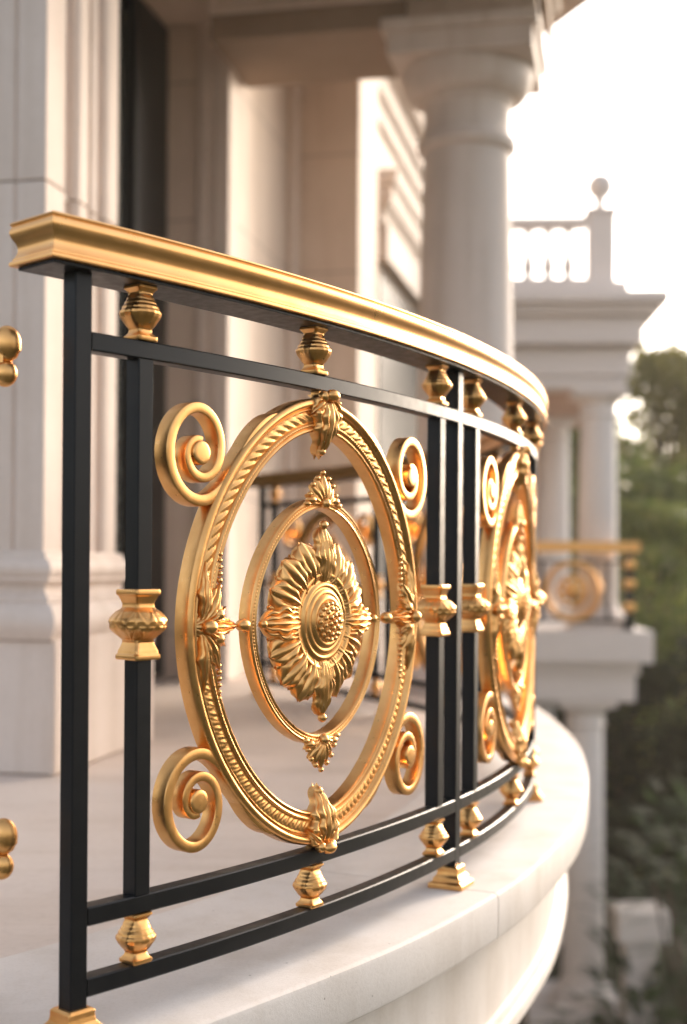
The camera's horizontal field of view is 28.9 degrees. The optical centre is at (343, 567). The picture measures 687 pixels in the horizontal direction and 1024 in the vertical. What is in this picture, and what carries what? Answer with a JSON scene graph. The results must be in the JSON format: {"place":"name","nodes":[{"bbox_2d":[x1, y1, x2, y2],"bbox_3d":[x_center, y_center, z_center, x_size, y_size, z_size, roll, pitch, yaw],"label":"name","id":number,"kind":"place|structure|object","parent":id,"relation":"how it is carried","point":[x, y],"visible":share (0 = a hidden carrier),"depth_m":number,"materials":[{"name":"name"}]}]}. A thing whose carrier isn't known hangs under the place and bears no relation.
{"place":"outdoors","nodes":[
{"label":"outdoors","id":0,"kind":"place"},
{"bbox_2d":[510,0,686,485],"label":"sky","id":1,"kind":"structure","parent":0,"point":[612,102],"materials":[{"name":"white"}]},
{"bbox_2d":[518,803,686,1023],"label":"ground","id":2,"kind":"structure","parent":0,"point":[555,973],"depth_m":17.03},
{"bbox_2d":[0,655,588,1023],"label":"balcony","id":3,"kind":"structure","parent":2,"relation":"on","point":[483,948],"depth_m":2.45,"materials":[{"name":"stone"}]},
{"bbox_2d":[0,325,20,879],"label":"side railing","id":4,"kind":"object","parent":3,"relation":"on","point":[10,344],"visible":1,"depth_m":1.61,"materials":[{"name":"gold metal"}]},
{"bbox_2d":[9,210,546,1023],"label":"balcony railing","id":5,"kind":"object","parent":3,"relation":"on","point":[473,598],"visible":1,"depth_m":1.93,"materials":[{"name":"gold metal"}]},
{"bbox_2d":[381,6,547,693],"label":"column","id":6,"kind":"structure","parent":3,"relation":"on","point":[470,81],"depth_m":6.20,"materials":[{"name":"stone"}]},
{"bbox_2d":[0,0,589,775],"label":"villa","id":7,"kind":"object","parent":2,"relation":"on","point":[284,134],"visible":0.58,"depth_m":6.54,"materials":[{"name":"stone"}]},
{"bbox_2d":[115,0,168,676],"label":"door","id":8,"kind":"structure","parent":7,"relation":"in","point":[143,38],"depth_m":6.45,"materials":[{"name":"black glass"}]},
{"bbox_2d":[376,168,421,612],"bbox_3d":[0.516,-1.214,10.780,0.310,3.180,2.840,0,0,12],"label":"window","id":9,"kind":"structure","parent":7,"relation":"in","point":[399,215],"depth_m":10.12,"materials":[{"name":"glass"}]},
{"bbox_2d":[511,173,669,1023],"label":"portico","id":10,"kind":"structure","parent":2,"relation":"on","point":[577,342],"depth_m":13.99,"materials":[{"name":"white stone"}]},
{"bbox_2d":[536,541,639,630],"bbox_3d":[0.781,0.180,13.978,4.578,0.920,0.124,0,0,4],"label":"portico railing","id":11,"kind":"object","parent":10,"relation":"on","point":[572,590],"visible":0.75,"depth_m":13.83,"materials":[{"name":"gold metal"}]},
{"bbox_2d":[538,946,686,1023],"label":"shrub","id":12,"kind":"object","parent":2,"relation":"on","point":[668,1014],"visible":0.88,"depth_m":12.12,"materials":[{"name":"green plant"}]},
{"bbox_2d":[554,660,686,951],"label":"tree","id":13,"kind":"object","parent":2,"relation":"on","point":[659,673],"visible":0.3,"depth_m":17.25,"materials":[{"name":"green plant"}]},
{"bbox_2d":[554,499,686,904],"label":"tree","id":14,"kind":"object","parent":2,"relation":"on","point":[635,517],"visible":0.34,"depth_m":18.66,"materials":[{"name":"green plant"}]},
{"bbox_2d":[563,705,680,888],"bbox_3d":[2.732,3.278,18.512,3.698,3.635,3.817,0,0,0],"label":"tree","id":15,"kind":"object","parent":2,"relation":"on","point":[610,770],"visible":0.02,"depth_m":17.77,"materials":[{"name":"green plant"}]},
{"bbox_2d":[571,414,676,570],"bbox_3d":[6.609,0.499,35.273,6.181,9.264,7.022,0,0,28],"label":"tree","id":16,"kind":"object","parent":2,"relation":"on","point":[628,438],"visible":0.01,"depth_m":34.08,"materials":[{"name":"green plant"}]},
{"bbox_2d":[569,424,681,811],"bbox_3d":[3.543,1.349,21.817,3.716,7.513,4.055,0,0,0],"label":"tree","id":17,"kind":"object","parent":2,"relation":"on","point":[574,435],"visible":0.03,"depth_m":20.97,"materials":[{"name":"green plant"}]},
{"bbox_2d":[569,450,686,863],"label":"tree","id":18,"kind":"object","parent":2,"relation":"on","point":[667,486],"visible":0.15,"depth_m":22.42,"materials":[{"name":"green plant"}]},
{"bbox_2d":[576,334,686,713],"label":"tree","id":19,"kind":"object","parent":2,"relation":"on","point":[660,375],"visible":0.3,"depth_m":25.95,"materials":[{"name":"green plant"}]},
{"bbox_2d":[609,901,669,1023],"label":"garden pillar","id":20,"kind":"structure","parent":2,"relation":"on","point":[628,938],"depth_m":12.45,"materials":[{"name":"white stone"}]},
{"bbox_2d":[604,633,686,952],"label":"tree","id":21,"kind":"object","parent":2,"relation":"on","point":[676,734],"visible":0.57,"depth_m":16.44,"materials":[{"name":"green plant"}]},
{"bbox_2d":[634,403,686,695],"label":"tree","id":22,"kind":"object","parent":2,"relation":"on","point":[652,449],"visible":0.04,"depth_m":27.98,"materials":[{"name":"green plant"}]},
{"bbox_2d":[563,778,686,1023],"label":"shrub","id":23,"kind":"object","parent":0,"point":[676,929],"visible":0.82,"depth_m":12.40,"materials":[{"name":"green plant"}]},
{"bbox_2d":[635,766,686,1007],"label":"shrub","id":24,"kind":"object","parent":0,"point":[684,844],"visible":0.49,"depth_m":13.48,"materials":[{"name":"green plant"}]}
]}

